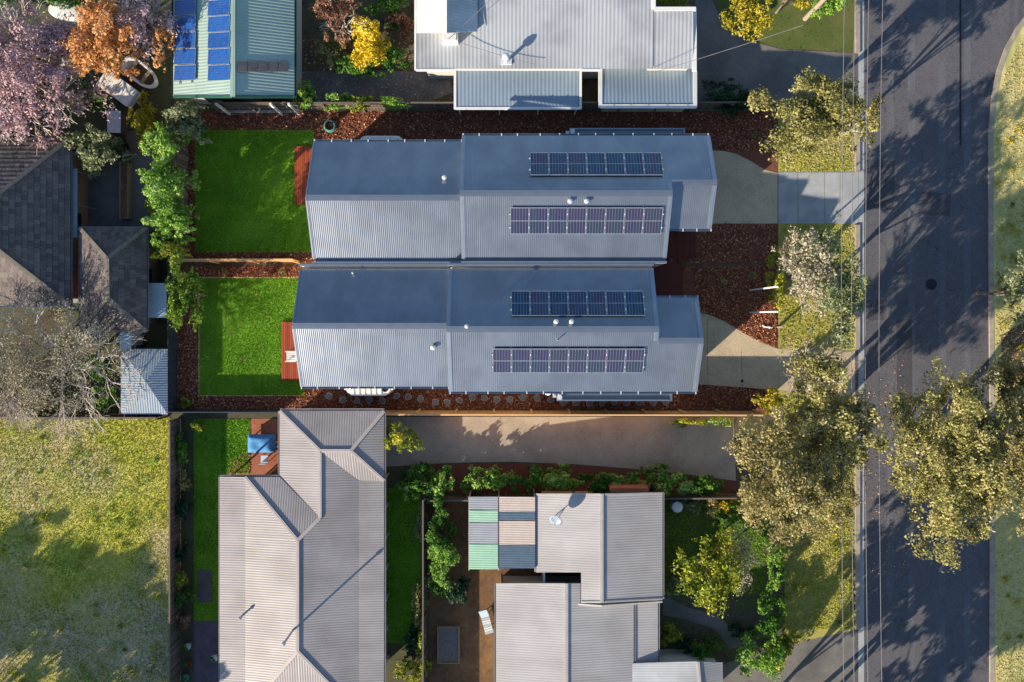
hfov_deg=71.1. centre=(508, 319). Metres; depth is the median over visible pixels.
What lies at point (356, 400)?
stepping stone
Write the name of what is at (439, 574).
shrub
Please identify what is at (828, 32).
front lawn
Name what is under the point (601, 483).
hedge shrub
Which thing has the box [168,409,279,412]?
steel fence
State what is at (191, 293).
corner tree
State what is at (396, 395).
stepping stone
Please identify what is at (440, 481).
hedge shrub
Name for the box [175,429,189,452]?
shrub
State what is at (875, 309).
road patch
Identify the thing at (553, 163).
solar array
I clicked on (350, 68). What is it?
shrub
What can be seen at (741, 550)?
blossom tree
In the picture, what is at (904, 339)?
road patch
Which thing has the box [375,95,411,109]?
shrub
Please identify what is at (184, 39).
solar array
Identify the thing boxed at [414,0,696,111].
house
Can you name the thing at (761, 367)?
driveway
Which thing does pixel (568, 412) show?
paling fence
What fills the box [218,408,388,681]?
house
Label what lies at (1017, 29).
kerb
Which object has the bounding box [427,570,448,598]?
shrub
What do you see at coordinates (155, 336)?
backyard ground
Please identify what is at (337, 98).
shrub
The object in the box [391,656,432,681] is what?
shrub
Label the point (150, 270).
window
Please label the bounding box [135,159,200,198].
hedge shrub
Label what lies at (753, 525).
shrub
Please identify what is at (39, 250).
house
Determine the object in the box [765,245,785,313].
shrub
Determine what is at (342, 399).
stepping stone
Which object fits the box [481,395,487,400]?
stepping stone
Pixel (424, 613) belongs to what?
paling fence
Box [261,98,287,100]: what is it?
window
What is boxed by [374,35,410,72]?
shrub
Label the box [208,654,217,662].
plant pot
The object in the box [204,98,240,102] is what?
sliding door
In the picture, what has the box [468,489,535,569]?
patio roof
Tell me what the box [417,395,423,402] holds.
stepping stone
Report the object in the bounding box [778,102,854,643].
nature strip
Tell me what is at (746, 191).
driveway
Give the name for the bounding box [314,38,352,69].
shrub
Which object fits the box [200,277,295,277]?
lawn edging
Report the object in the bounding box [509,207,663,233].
solar array
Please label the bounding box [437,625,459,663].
raised bed
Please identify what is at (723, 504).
shrub
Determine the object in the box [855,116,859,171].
kerb
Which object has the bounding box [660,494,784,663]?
front garden ground
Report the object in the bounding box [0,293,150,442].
bare tree
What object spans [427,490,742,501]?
paling fence
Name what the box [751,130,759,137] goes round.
seedling
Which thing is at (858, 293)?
street tree
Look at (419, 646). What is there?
shrub
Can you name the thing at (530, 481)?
hedge shrub
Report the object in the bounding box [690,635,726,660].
shrub
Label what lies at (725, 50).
service wire
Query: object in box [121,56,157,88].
boat
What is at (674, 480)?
hedge shrub
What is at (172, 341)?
steel fence
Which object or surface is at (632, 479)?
hedge shrub
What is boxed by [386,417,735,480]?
shared driveway
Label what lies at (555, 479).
hedge shrub
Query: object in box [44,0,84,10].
shrub
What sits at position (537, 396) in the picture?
stepping stone
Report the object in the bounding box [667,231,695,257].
timber deck
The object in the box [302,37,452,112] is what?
fallen leaves
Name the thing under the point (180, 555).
shrub
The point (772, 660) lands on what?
shrub
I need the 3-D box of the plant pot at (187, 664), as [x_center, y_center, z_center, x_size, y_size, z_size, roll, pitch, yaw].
[-21.759,23.358,48.555,0.492,0.691,0.460,0,90,0]
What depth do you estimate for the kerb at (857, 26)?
48.78 m
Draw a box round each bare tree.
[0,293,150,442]
[0,320,67,425]
[112,0,185,67]
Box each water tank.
[344,389,393,395]
[360,136,402,139]
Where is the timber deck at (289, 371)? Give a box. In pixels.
[282,322,298,380]
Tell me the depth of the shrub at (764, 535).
47.91 m
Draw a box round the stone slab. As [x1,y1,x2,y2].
[197,570,211,601]
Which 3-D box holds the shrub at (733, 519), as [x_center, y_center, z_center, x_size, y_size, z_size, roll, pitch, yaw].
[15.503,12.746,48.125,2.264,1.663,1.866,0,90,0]
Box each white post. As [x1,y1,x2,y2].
[749,286,778,290]
[750,311,778,312]
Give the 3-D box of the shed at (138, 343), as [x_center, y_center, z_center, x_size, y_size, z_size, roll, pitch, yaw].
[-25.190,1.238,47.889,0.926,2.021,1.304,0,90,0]
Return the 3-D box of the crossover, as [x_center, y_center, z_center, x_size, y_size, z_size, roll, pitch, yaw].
[21.110,-8.296,48.895,5.458,0.050,3.493,0,90,0]
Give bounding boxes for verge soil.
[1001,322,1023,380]
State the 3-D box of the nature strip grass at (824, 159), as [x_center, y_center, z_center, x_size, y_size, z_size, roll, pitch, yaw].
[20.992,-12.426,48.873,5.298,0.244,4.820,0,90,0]
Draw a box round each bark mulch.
[177,266,776,409]
[187,112,776,262]
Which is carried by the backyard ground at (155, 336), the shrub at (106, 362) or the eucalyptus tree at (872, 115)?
the shrub at (106, 362)
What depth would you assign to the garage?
46.23 m
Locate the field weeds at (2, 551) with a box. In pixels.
[0,422,164,681]
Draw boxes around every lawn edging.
[198,283,198,395]
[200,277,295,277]
[200,395,304,395]
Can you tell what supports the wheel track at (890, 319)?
on the road
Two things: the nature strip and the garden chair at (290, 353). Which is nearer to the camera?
the garden chair at (290, 353)
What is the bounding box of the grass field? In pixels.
[0,417,169,681]
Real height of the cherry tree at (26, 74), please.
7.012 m
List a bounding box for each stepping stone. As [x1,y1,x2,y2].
[325,393,331,399]
[339,396,345,402]
[354,397,359,403]
[366,396,372,403]
[379,397,385,403]
[394,393,399,398]
[405,394,410,399]
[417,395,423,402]
[432,399,438,404]
[444,399,449,404]
[456,397,461,403]
[469,394,475,400]
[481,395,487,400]
[494,396,499,403]
[507,396,512,401]
[519,394,525,400]
[534,394,539,400]
[547,396,553,402]
[572,401,579,405]
[586,401,592,405]
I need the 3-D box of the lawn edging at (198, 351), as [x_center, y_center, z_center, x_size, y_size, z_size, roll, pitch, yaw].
[-21.132,1.157,48.883,0.060,0.035,8.077,0,90,0]
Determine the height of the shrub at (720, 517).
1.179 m
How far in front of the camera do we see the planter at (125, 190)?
48.52 m
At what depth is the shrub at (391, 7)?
47.33 m
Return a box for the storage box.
[107,111,126,135]
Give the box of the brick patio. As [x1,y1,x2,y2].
[228,419,277,473]
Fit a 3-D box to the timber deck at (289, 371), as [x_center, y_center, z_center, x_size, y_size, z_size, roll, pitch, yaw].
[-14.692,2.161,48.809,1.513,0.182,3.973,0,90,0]
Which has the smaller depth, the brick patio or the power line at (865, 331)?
the power line at (865, 331)
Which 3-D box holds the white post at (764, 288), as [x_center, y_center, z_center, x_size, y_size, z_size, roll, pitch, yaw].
[16.460,-2.008,46.350,0.122,5.100,0.122,-29,90,0]
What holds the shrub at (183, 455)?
on the garden bed at (186, 564)
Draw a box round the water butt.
[669,500,682,512]
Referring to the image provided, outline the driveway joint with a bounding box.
[707,320,742,386]
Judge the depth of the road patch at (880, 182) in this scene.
48.88 m
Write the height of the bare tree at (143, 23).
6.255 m
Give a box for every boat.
[48,2,81,21]
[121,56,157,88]
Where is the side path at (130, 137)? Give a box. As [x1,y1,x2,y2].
[125,131,152,155]
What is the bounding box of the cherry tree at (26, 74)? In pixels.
[0,0,119,150]
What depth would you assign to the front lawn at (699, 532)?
48.89 m
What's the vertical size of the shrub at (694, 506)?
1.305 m
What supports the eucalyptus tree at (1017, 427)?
on the ground at (396, 652)
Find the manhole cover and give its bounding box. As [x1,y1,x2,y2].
[926,279,936,289]
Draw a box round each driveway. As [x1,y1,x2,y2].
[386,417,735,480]
[695,0,854,110]
[698,313,854,394]
[712,151,777,223]
[723,630,854,681]
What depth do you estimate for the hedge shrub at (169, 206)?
44.69 m
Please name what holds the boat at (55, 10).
on the backyard ground at (155, 336)
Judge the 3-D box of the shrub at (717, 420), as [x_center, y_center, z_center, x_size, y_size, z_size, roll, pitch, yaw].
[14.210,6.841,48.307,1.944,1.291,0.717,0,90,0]
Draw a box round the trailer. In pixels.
[96,70,140,107]
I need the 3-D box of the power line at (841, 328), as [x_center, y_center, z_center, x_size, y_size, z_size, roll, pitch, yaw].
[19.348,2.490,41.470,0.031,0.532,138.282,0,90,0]
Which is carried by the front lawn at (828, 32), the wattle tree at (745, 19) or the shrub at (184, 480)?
the wattle tree at (745, 19)
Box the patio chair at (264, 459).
[259,455,269,463]
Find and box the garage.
[632,649,722,681]
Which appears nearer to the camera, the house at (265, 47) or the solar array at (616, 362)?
the solar array at (616, 362)
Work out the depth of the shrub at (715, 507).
47.99 m
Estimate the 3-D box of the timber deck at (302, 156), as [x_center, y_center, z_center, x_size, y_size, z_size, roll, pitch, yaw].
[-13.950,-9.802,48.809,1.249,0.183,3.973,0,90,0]
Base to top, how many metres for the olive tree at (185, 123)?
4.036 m
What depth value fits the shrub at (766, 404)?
47.01 m
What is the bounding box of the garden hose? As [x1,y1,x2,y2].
[324,120,352,132]
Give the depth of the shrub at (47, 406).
47.87 m
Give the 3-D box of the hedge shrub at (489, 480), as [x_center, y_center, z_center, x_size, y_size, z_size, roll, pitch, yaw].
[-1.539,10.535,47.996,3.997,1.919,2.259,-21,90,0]
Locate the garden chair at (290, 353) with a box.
[285,351,296,361]
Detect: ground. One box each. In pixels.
[0,0,168,415]
[160,0,854,681]
[298,0,455,111]
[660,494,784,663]
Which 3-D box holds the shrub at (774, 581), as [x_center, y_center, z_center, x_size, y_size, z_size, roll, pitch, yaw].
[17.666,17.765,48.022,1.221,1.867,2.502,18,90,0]
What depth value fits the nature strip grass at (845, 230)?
48.87 m
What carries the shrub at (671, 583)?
on the front garden ground at (743, 609)
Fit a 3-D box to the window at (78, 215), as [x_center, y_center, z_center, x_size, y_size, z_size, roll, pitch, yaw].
[-28.665,-6.277,47.400,0.100,1.200,1.600,0,90,0]
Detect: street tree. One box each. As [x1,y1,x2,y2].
[776,336,854,409]
[803,224,870,351]
[810,386,890,478]
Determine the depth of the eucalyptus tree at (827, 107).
42.75 m
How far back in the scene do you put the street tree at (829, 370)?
42.43 m
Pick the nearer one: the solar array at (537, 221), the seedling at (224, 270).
the solar array at (537, 221)
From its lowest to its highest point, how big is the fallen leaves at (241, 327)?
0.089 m
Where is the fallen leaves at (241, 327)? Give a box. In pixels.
[195,263,297,399]
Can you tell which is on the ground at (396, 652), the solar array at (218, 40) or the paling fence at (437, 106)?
the paling fence at (437, 106)
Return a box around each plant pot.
[181,673,189,681]
[182,643,191,650]
[183,660,191,668]
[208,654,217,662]
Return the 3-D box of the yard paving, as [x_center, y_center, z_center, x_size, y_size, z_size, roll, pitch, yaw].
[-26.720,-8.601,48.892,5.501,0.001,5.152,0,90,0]
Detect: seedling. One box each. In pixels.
[221,268,227,274]
[721,278,727,284]
[748,271,756,278]
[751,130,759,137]
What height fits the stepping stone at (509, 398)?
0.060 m
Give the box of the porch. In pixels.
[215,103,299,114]
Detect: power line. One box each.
[841,0,844,680]
[851,9,854,681]
[865,2,868,666]
[879,0,882,675]
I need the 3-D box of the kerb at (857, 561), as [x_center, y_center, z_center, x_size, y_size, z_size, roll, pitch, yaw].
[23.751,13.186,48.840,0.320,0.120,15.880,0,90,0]
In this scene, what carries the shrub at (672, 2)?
on the ground at (396, 652)
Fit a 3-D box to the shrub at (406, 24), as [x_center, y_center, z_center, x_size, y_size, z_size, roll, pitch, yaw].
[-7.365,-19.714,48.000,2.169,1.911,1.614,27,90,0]
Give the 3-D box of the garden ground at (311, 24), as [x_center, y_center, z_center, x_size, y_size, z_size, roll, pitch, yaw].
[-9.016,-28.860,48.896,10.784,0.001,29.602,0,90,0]
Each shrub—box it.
[0,0,27,17]
[22,389,60,411]
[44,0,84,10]
[48,340,79,359]
[54,93,99,114]
[57,122,137,179]
[78,67,98,89]
[79,352,120,382]
[89,94,117,112]
[89,386,120,414]
[107,138,129,163]
[125,89,157,151]
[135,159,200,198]
[139,122,190,175]
[140,212,199,247]
[141,182,194,236]
[143,198,156,214]
[149,240,192,259]
[174,571,187,590]
[174,588,195,608]
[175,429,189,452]
[175,441,187,466]
[175,490,192,520]
[175,538,188,561]
[175,613,191,631]
[176,469,192,492]
[179,397,193,408]
[189,421,205,434]
[293,79,319,108]
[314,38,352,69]
[320,92,350,111]
[331,54,384,77]
[348,94,373,113]
[364,0,413,29]
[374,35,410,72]
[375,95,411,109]
[383,421,424,453]
[384,9,413,39]
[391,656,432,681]
[394,479,420,501]
[401,623,418,657]
[403,461,438,495]
[411,582,429,629]
[414,505,427,541]
[415,623,425,674]
[425,517,456,550]
[426,490,449,526]
[426,543,459,591]
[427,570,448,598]
[430,465,454,496]
[446,575,471,603]
[458,464,514,495]
[502,464,542,496]
[532,463,584,492]
[577,472,628,492]
[597,466,650,492]
[645,462,695,497]
[656,0,690,6]
[660,621,684,646]
[664,416,707,426]
[664,571,683,597]
[675,637,694,653]
[680,499,704,514]
[688,474,725,494]
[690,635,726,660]
[702,78,758,118]
[704,491,724,518]
[707,416,733,426]
[709,493,736,512]
[714,509,738,525]
[724,499,752,524]
[726,621,757,637]
[734,627,785,681]
[744,512,764,530]
[751,386,784,415]
[756,523,775,538]
[756,583,787,635]
[762,537,785,571]
[763,629,803,669]
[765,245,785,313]
[766,569,787,597]
[809,0,847,19]
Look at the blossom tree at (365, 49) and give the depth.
46.36 m
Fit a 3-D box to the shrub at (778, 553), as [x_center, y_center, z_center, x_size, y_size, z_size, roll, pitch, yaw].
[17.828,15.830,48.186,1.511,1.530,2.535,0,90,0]
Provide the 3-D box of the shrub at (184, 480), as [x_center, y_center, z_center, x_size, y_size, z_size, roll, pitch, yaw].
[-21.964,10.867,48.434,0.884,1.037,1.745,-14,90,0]
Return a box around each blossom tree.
[350,13,391,72]
[717,524,758,595]
[771,226,840,316]
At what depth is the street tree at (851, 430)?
41.13 m
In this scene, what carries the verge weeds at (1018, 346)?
on the grass verge
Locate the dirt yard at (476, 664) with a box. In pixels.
[429,501,538,681]
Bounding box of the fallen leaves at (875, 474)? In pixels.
[832,357,908,575]
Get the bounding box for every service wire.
[459,42,535,64]
[642,25,802,75]
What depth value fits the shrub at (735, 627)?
48.33 m
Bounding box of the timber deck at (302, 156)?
[294,146,311,204]
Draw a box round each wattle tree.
[671,527,744,618]
[716,0,773,42]
[775,0,811,13]
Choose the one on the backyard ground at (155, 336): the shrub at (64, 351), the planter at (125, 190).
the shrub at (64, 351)
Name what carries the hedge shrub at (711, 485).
on the garden bed at (459, 472)
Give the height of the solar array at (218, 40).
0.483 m
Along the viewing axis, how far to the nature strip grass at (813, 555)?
48.87 m
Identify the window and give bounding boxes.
[77,213,80,236]
[149,269,151,282]
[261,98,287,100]
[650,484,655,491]
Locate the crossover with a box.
[778,172,857,223]
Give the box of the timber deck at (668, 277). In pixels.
[653,262,682,295]
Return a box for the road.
[855,0,1023,681]
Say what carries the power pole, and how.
on the front lawn at (828, 32)
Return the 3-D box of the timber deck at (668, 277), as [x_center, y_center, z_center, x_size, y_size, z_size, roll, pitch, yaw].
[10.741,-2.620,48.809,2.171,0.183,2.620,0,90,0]
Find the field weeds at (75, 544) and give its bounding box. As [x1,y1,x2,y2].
[7,419,162,681]
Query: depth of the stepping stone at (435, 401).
48.83 m
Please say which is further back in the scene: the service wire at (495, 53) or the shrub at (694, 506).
the shrub at (694, 506)
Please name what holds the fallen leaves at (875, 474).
on the nature strip
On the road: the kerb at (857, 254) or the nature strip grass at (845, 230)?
the kerb at (857, 254)
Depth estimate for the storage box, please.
47.93 m
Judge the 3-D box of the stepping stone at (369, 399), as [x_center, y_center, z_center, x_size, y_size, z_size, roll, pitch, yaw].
[-9.518,5.472,48.858,0.464,0.060,0.473,-29,90,0]
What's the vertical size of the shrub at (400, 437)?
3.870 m
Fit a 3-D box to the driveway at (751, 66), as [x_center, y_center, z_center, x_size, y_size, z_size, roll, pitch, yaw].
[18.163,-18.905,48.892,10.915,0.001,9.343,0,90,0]
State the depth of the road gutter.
48.88 m
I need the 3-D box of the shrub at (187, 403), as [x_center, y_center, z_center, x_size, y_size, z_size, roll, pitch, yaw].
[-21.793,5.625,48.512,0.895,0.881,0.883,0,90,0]
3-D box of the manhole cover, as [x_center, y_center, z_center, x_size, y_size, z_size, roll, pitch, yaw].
[28.816,-2.401,48.878,0.760,0.020,0.760,0,90,0]
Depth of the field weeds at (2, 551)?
48.78 m
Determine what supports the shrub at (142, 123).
on the backyard ground at (155, 336)
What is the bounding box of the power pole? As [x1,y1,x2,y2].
[803,0,825,20]
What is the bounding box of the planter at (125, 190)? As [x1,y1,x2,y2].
[119,162,131,218]
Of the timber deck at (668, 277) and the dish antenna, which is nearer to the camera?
the dish antenna
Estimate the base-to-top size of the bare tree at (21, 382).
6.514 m
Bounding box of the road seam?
[960,0,960,144]
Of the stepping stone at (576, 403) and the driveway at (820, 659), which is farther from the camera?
the driveway at (820, 659)
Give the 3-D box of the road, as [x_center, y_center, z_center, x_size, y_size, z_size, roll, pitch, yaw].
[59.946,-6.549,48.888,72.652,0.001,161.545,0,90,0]
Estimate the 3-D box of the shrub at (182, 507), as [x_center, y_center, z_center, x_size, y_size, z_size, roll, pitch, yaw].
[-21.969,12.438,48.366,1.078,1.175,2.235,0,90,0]
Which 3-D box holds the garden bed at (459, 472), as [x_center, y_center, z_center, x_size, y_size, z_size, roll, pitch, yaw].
[4.366,10.828,48.894,22.267,0.001,2.096,0,90,0]
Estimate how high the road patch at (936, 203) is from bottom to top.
0.001 m
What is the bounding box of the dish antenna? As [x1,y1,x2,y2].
[549,514,561,525]
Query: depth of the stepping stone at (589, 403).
48.83 m
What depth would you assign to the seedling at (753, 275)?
48.69 m
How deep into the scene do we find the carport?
46.83 m
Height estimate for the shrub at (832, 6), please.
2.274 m
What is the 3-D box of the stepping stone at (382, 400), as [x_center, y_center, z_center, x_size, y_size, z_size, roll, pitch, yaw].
[-8.601,5.512,48.858,0.419,0.060,0.511,-41,90,0]
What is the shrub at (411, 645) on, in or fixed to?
on the side lawn at (393, 551)
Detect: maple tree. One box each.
[61,0,147,81]
[151,9,175,72]
[308,0,369,48]
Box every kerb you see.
[855,0,859,52]
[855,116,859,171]
[855,225,859,349]
[855,396,859,629]
[988,17,1023,681]
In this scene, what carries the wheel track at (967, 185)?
on the road
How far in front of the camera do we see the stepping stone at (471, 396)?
48.83 m
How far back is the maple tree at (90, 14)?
43.35 m
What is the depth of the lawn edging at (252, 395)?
48.87 m
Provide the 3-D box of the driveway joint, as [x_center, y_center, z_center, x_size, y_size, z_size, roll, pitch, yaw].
[14.736,2.314,48.886,2.436,0.007,4.629,0,90,0]
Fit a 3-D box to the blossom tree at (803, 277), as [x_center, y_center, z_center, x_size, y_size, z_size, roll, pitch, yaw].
[18.712,-2.957,45.307,4.472,7.336,5.783,0,90,0]
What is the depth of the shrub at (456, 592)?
47.36 m
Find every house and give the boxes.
[0,137,87,306]
[78,226,157,332]
[172,0,301,103]
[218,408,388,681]
[292,263,703,400]
[305,128,716,266]
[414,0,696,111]
[494,480,663,681]
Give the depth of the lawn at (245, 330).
48.89 m
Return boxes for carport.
[454,69,581,114]
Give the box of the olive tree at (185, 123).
[160,98,212,144]
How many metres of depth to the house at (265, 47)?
45.34 m
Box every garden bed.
[171,419,192,681]
[410,463,735,493]
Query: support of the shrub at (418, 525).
on the ground at (396, 652)
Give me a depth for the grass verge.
48.80 m
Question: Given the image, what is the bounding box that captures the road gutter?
[858,0,863,681]
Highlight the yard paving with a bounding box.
[88,156,156,230]
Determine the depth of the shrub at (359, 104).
47.39 m
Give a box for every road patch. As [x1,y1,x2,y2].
[865,160,894,210]
[868,299,883,320]
[896,319,912,408]
[922,192,950,215]
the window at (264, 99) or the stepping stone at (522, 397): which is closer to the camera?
the window at (264, 99)
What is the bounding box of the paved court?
[194,621,217,681]
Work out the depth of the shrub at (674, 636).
47.82 m
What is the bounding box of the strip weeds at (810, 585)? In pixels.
[781,407,853,630]
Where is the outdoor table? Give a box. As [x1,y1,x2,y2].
[248,434,275,452]
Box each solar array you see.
[174,0,195,83]
[207,0,229,80]
[491,348,645,372]
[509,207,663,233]
[510,291,645,315]
[528,152,663,174]
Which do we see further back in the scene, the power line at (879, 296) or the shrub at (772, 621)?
the shrub at (772, 621)
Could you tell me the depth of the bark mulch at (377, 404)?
48.86 m
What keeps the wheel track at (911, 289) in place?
on the road
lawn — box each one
[194,419,218,619]
[195,130,313,251]
[200,278,304,394]
[219,419,250,473]
[386,489,419,642]
[664,495,764,594]
[716,0,854,51]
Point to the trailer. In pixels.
(126, 94)
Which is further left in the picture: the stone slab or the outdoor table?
the stone slab
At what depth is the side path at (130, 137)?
48.89 m
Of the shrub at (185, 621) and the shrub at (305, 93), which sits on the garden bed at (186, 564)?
the shrub at (185, 621)
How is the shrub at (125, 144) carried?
on the backyard ground at (155, 336)
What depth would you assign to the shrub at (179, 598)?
48.07 m
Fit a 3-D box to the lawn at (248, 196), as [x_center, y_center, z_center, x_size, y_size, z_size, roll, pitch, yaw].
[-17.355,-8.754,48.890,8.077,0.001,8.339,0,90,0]
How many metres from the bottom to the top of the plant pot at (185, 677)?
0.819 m
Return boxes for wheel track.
[887,0,893,681]
[908,0,914,681]
[938,0,945,681]
[964,0,970,681]
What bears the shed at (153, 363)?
on the backyard ground at (155, 336)
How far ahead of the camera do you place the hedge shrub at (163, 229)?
45.22 m
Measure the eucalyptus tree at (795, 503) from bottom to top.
10.127 m
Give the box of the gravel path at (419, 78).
[302,71,452,101]
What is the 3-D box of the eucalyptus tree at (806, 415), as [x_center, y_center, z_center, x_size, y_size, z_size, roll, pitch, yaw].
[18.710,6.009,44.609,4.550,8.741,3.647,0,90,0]
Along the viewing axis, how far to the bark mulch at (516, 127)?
48.86 m
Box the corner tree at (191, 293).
[164,252,207,332]
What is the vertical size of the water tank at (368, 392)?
1.990 m
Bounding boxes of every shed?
[119,333,145,347]
[121,349,167,413]
[149,283,166,317]
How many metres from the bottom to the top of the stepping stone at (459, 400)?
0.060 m
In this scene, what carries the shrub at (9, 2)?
on the backyard ground at (155, 336)
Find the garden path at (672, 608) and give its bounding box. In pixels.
[663,596,741,648]
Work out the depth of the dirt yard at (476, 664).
48.89 m
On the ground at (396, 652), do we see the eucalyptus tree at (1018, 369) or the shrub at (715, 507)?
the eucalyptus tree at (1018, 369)
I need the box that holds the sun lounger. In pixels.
[478,610,492,634]
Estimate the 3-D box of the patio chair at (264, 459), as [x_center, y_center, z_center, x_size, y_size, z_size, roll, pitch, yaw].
[-16.522,9.448,48.450,0.480,0.900,0.510,0,90,0]
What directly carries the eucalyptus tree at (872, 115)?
on the nature strip
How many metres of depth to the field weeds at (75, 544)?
48.78 m
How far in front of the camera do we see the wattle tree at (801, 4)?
46.78 m
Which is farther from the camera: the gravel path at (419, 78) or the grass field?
the grass field
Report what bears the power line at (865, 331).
attached to the power pole
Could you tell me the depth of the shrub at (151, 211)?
47.69 m
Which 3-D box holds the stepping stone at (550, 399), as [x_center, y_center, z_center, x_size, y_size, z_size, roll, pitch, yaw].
[2.850,5.467,48.858,0.472,0.060,0.450,22,90,0]
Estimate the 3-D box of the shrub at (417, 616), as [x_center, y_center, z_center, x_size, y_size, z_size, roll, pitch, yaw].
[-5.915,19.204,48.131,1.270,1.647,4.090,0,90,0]
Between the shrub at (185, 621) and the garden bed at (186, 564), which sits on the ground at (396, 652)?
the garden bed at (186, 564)
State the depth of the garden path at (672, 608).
48.89 m
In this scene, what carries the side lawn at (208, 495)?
on the ground at (396, 652)
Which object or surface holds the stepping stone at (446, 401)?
on the bark mulch at (377, 404)
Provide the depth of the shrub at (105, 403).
47.84 m
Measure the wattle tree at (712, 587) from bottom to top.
5.477 m
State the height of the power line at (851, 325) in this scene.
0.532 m
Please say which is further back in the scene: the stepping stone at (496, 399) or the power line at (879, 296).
the stepping stone at (496, 399)
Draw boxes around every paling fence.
[0,414,168,419]
[167,259,299,263]
[167,418,179,681]
[175,119,187,259]
[210,101,770,112]
[384,409,763,415]
[422,495,427,681]
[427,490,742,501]
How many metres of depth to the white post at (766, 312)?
45.57 m
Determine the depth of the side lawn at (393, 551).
48.89 m
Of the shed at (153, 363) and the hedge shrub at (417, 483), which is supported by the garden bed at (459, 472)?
the hedge shrub at (417, 483)
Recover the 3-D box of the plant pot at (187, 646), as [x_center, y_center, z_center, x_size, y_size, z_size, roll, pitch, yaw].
[-21.803,22.159,48.526,0.493,0.749,0.500,0,90,0]
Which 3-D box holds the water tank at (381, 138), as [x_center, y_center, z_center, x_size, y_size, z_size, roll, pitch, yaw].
[-8.380,-11.580,47.905,3.200,1.990,1.030,0,90,0]
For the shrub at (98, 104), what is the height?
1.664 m
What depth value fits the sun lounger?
48.53 m
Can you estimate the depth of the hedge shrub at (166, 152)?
45.27 m
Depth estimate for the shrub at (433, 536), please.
47.72 m
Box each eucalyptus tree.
[722,403,861,547]
[745,66,868,176]
[782,391,866,449]
[841,92,884,155]
[885,354,1018,572]
[974,349,1023,536]
[976,249,1023,324]
[980,344,1023,405]
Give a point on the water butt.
(676, 506)
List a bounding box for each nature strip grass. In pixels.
[778,116,854,171]
[778,224,854,348]
[778,395,854,629]
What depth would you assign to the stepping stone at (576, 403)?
48.83 m
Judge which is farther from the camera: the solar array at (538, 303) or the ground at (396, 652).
the ground at (396, 652)
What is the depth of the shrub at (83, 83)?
47.92 m
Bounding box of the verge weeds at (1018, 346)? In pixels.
[990,125,1023,640]
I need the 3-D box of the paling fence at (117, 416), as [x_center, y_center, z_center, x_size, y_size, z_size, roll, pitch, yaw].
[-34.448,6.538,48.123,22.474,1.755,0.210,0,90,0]
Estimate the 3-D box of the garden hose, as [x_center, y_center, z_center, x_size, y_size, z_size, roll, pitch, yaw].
[-11.600,-13.186,48.797,2.063,0.185,0.891,0,90,0]
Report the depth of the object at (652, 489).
47.36 m
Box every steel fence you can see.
[167,264,177,411]
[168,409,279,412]
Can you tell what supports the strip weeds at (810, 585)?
on the nature strip
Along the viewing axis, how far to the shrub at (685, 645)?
48.22 m
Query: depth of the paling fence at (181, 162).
48.23 m
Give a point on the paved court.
(205, 644)
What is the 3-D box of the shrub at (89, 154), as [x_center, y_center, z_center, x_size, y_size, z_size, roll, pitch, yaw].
[-27.347,-11.175,47.242,4.097,3.426,3.758,-28,90,0]
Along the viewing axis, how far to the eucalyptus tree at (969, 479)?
39.96 m

